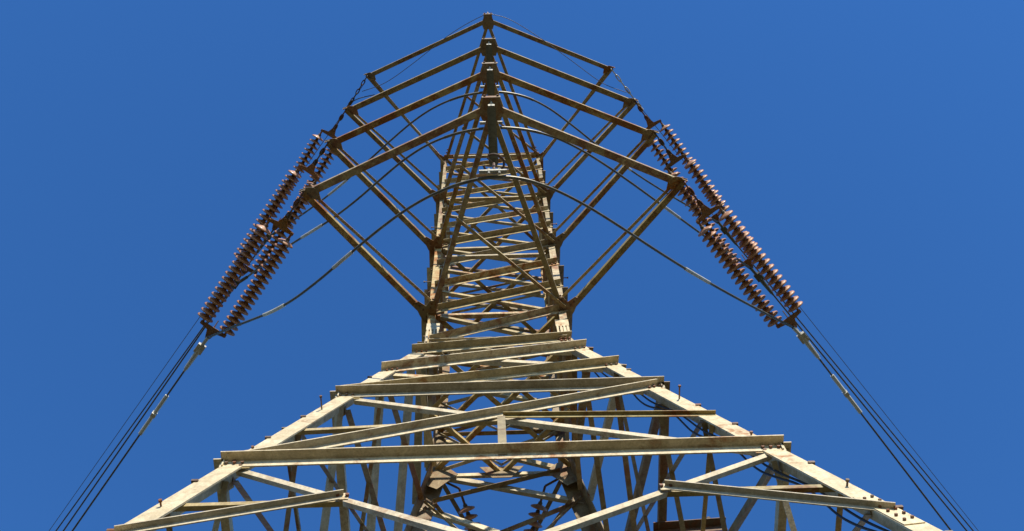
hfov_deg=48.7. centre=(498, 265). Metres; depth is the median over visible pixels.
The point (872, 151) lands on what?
sky
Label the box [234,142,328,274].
tension insulator
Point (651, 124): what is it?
tension insulator
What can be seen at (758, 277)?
conductor
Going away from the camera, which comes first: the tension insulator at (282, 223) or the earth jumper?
the tension insulator at (282, 223)
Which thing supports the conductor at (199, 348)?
attached to the tension insulator at (282, 223)
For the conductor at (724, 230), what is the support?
attached to the tension insulator at (651, 124)
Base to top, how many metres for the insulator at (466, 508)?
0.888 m
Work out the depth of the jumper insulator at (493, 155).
15.80 m
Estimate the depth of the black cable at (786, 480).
10.59 m
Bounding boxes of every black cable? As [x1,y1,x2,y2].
[594,372,875,530]
[602,373,888,530]
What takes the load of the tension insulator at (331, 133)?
attached to the transmission tower
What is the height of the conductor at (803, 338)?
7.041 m
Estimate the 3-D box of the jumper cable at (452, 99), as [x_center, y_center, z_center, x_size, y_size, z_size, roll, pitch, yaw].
[0.002,-2.081,23.205,9.536,1.914,3.350,-2,-71,0]
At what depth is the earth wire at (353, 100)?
29.32 m
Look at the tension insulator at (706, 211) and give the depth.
17.82 m
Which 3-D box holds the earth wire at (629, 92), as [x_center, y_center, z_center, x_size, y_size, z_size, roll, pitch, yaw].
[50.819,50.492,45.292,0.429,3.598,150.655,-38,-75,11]
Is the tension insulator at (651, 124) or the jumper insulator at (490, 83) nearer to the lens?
the jumper insulator at (490, 83)
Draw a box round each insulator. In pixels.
[198,191,303,338]
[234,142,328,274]
[269,109,346,230]
[446,482,480,530]
[479,100,506,174]
[480,41,498,88]
[480,66,501,124]
[523,479,557,530]
[634,101,724,223]
[654,133,758,268]
[682,181,802,328]
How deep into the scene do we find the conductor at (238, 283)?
21.59 m
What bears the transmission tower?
on the ground
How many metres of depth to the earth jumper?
27.64 m
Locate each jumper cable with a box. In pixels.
[207,175,793,337]
[247,126,750,277]
[280,91,718,229]
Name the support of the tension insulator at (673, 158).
attached to the transmission tower
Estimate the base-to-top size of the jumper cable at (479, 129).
1.915 m
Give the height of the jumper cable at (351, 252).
1.931 m
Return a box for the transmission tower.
[106,12,952,530]
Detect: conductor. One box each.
[55,229,280,530]
[63,276,247,530]
[72,336,209,530]
[718,222,973,530]
[750,267,966,530]
[792,326,950,529]
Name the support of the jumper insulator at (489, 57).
hanging from the transmission tower
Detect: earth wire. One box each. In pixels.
[49,75,374,530]
[610,68,977,529]
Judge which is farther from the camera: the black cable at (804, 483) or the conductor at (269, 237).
the conductor at (269, 237)
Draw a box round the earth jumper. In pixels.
[362,14,625,92]
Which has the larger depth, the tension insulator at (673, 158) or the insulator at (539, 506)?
the tension insulator at (673, 158)
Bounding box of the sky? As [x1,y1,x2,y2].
[0,0,1023,530]
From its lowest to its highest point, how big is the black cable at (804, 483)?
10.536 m

